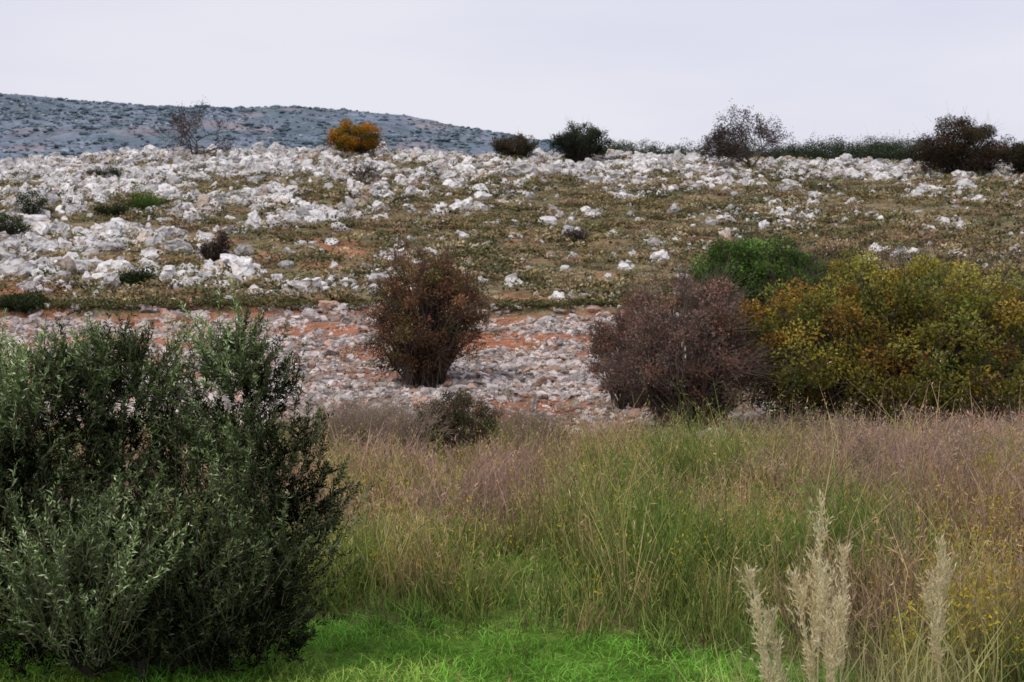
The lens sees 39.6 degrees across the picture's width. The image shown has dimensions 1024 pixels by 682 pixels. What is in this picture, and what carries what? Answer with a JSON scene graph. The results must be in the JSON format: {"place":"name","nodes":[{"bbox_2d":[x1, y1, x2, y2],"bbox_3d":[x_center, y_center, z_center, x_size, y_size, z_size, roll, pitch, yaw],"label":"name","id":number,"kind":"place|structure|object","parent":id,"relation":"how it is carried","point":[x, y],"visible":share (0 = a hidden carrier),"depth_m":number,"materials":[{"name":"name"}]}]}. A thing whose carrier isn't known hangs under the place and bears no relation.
{"place":"outdoors","nodes":[
{"label":"outdoors","id":0,"kind":"place"},
{"bbox_2d":[0,93,628,160],"bbox_3d":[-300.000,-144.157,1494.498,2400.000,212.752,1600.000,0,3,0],"label":"distant hill","id":1,"kind":"structure","parent":0,"point":[35,125],"depth_m":1149.78,"materials":[{"name":"grey stone"}]},
{"bbox_2d":[0,446,1005,681],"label":"green grass","id":2,"kind":"structure","parent":0,"point":[430,647],"depth_m":10.94,"materials":[{"name":"green plant"}]},
{"bbox_2d":[0,153,1023,681],"bbox_3d":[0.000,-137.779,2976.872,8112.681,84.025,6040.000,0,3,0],"label":"ground","id":3,"kind":"structure","parent":0,"point":[488,339],"depth_m":47.77,"materials":[{"name":"soil"}]},
{"bbox_2d":[0,211,33,234],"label":"slope shrub","id":4,"kind":"object","parent":3,"relation":"on","point":[11,228],"visible":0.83,"depth_m":111.05,"materials":[{"name":"green plant"}]},
{"bbox_2d":[0,289,51,313],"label":"slope shrub","id":5,"kind":"object","parent":3,"relation":"on","point":[27,302],"visible":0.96,"depth_m":74.37,"materials":[{"name":"green plant"}]},
{"bbox_2d":[12,185,54,215],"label":"slope shrub","id":6,"kind":"object","parent":3,"relation":"on","point":[24,202],"visible":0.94,"depth_m":122.28,"materials":[{"name":"green plant"}]},
{"bbox_2d":[85,165,125,179],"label":"slope shrub","id":7,"kind":"object","parent":3,"relation":"on","point":[109,171],"visible":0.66,"depth_m":154.45,"materials":[{"name":"green plant"}]},
{"bbox_2d":[92,197,133,217],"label":"slope shrub","id":8,"kind":"object","parent":3,"relation":"on","point":[113,210],"visible":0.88,"depth_m":124.98,"materials":[{"name":"green plant"}]},
{"bbox_2d":[118,268,159,286],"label":"slope shrub","id":9,"kind":"object","parent":3,"relation":"on","point":[136,277],"visible":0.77,"depth_m":82.25,"materials":[{"name":"green plant"}]},
{"bbox_2d":[126,185,170,209],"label":"slope shrub","id":10,"kind":"object","parent":3,"relation":"on","point":[140,200],"visible":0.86,"depth_m":130.69,"materials":[{"name":"green plant"}]},
{"bbox_2d":[0,278,382,681],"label":"olive tree","id":11,"kind":"object","parent":3,"relation":"on","point":[131,582],"visible":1,"depth_m":10.42,"materials":[{"name":"green plant"}]},
{"bbox_2d":[148,97,242,154],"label":"bare tree","id":12,"kind":"object","parent":3,"relation":"on","point":[182,123],"visible":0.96,"depth_m":183.14,"materials":[{"name":"grey plant"}]},
{"bbox_2d":[197,229,234,261],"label":"slope shrub","id":13,"kind":"object","parent":3,"relation":"on","point":[215,252],"visible":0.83,"depth_m":93.37,"materials":[{"name":"brown plant"}]},
{"bbox_2d":[318,115,386,154],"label":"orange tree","id":14,"kind":"object","parent":3,"relation":"on","point":[342,138],"visible":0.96,"depth_m":183.44,"materials":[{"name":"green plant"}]},
{"bbox_2d":[347,160,380,182],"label":"shrub","id":15,"kind":"object","parent":3,"relation":"on","point":[361,174],"visible":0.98,"depth_m":149.69,"materials":[{"name":"grey plant"}]},
{"bbox_2d":[350,234,497,387],"bbox_3d":[-3.267,-1.125,51.932,5.794,5.785,5.406,0,3,0],"label":"brown deciduous bush","id":16,"kind":"object","parent":3,"relation":"on","point":[426,352],"visible":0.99,"depth_m":51.16,"materials":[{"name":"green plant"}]},
{"bbox_2d":[404,383,512,454],"bbox_3d":[-1.155,1.698,29.604,2.379,1.856,2.296,0,3,0],"label":"dark shrub","id":17,"kind":"object","parent":3,"relation":"on","point":[460,415],"visible":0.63,"depth_m":29.36,"materials":[{"name":"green plant"}]},
{"bbox_2d":[0,361,1023,681],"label":"dry grass","id":18,"kind":"structure","parent":3,"relation":"on","point":[608,473],"depth_m":14.24,"materials":[{"name":"green plant"}]},
{"bbox_2d":[0,147,1023,427],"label":"scrub cushions","id":19,"kind":"object","parent":3,"relation":"on","point":[502,259],"visible":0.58,"depth_m":112.45,"materials":[{"name":"plant"}]},
{"bbox_2d":[0,141,1023,300],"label":"limestone rocks","id":20,"kind":"object","parent":3,"relation":"on","point":[292,160],"visible":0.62,"depth_m":142.03,"materials":[{"name":"white stone"}]},
{"bbox_2d":[0,300,1023,440],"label":"rubble stones","id":21,"kind":"object","parent":3,"relation":"on","point":[561,370],"visible":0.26,"depth_m":57.55,"materials":[{"name":"stone"}]},
{"bbox_2d":[489,130,540,158],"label":"dark brown tree","id":22,"kind":"object","parent":3,"relation":"on","point":[503,146],"visible":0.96,"depth_m":185.81,"materials":[{"name":"green plant"}]},
{"bbox_2d":[74,127,1022,161],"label":"distant trees","id":23,"kind":"object","parent":3,"relation":"on","point":[884,150],"visible":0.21,"depth_m":268.00,"materials":[{"name":"plant"}]},
{"bbox_2d":[561,223,591,241],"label":"shrub","id":24,"kind":"object","parent":3,"relation":"on","point":[576,232],"visible":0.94,"depth_m":107.52,"materials":[{"name":"grey plant"}]},
{"bbox_2d":[541,116,613,162],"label":"holm oak tree","id":25,"kind":"object","parent":3,"relation":"on","point":[575,144],"visible":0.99,"depth_m":183.85,"materials":[{"name":"green plant"}]},
{"bbox_2d":[577,288,682,409],"bbox_3d":[3.929,0.231,46.549,3.368,4.332,3.285,-2,4,-35],"label":"mauve bush","id":26,"kind":"object","parent":3,"relation":"on","point":[600,340],"visible":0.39,"depth_m":46.25,"materials":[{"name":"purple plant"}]},
{"bbox_2d":[618,423,655,434],"bbox_3d":[3.322,2.550,38.719,1.298,0.690,1.262,0,3,0],"label":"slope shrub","id":27,"kind":"object","parent":3,"relation":"on","point":[638,429],"visible":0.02,"depth_m":38.71,"materials":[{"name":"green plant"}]},
{"bbox_2d":[268,376,1023,516],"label":"dead shrub thicket","id":28,"kind":"object","parent":3,"relation":"on","point":[361,416],"visible":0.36,"depth_m":27.36,"materials":[{"name":"brown plant"}]},
{"bbox_2d":[335,418,1023,681],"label":"yellow flower stalks","id":29,"kind":"object","parent":3,"relation":"on","point":[981,603],"visible":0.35,"depth_m":12.76,"materials":[{"name":"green plant"}]},
{"bbox_2d":[577,245,783,432],"bbox_3d":[5.188,0.038,40.542,5.592,5.518,5.737,3,4,42],"label":"mauve bush","id":30,"kind":"object","parent":3,"relation":"on","point":[702,363],"visible":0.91,"depth_m":39.89,"materials":[{"name":"brown plant"}]},
{"bbox_2d":[694,98,795,167],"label":"sparse brown tree","id":31,"kind":"object","parent":3,"relation":"on","point":[718,139],"visible":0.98,"depth_m":176.04,"materials":[{"name":"plant"}]},
{"bbox_2d":[660,215,838,361],"bbox_3d":[9.602,-1.990,55.817,7.161,6.504,7.184,-2,4,-39],"label":"evergreen bush","id":32,"kind":"object","parent":3,"relation":"on","point":[741,250],"visible":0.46,"depth_m":54.59,"materials":[{"name":"green plant"}]},
{"bbox_2d":[687,164,1023,434],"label":"yellow green bush","id":33,"kind":"object","parent":3,"relation":"on","point":[986,362],"visible":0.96,"depth_m":38.03,"materials":[{"name":"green plant"}]},
{"bbox_2d":[794,534,1023,681],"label":"plume grass","id":34,"kind":"object","parent":3,"relation":"on","point":[944,567],"depth_m":8.68,"materials":[{"name":"beige plant"}]},
{"bbox_2d":[902,106,1018,175],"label":"dark brown tree","id":35,"kind":"object","parent":3,"relation":"on","point":[966,136],"visible":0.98,"depth_m":169.34,"materials":[{"name":"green plant"}]},
{"bbox_2d":[1002,141,1023,175],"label":"dark brown tree","id":36,"kind":"object","parent":3,"relation":"on","point":[1018,164],"visible":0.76,"depth_m":174.45,"materials":[{"name":"green plant"}]},
{"bbox_2d":[0,447,1023,658],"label":"tall green grass","id":37,"kind":"structure","parent":0,"point":[661,634],"depth_m":12.31,"materials":[{"name":"green plant"}]},
{"bbox_2d":[0,0,1023,157],"label":"sky","id":38,"kind":"structure","parent":0,"point":[662,71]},
{"bbox_2d":[656,489,982,681],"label":"plume grass","id":39,"kind":"object","parent":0,"point":[816,597],"depth_m":7.57,"materials":[{"name":"beige plant"}]},
{"bbox_2d":[667,562,990,681],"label":"plume grass","id":40,"kind":"object","parent":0,"point":[768,676],"depth_m":7.18,"materials":[{"name":"beige plant"}]}
]}

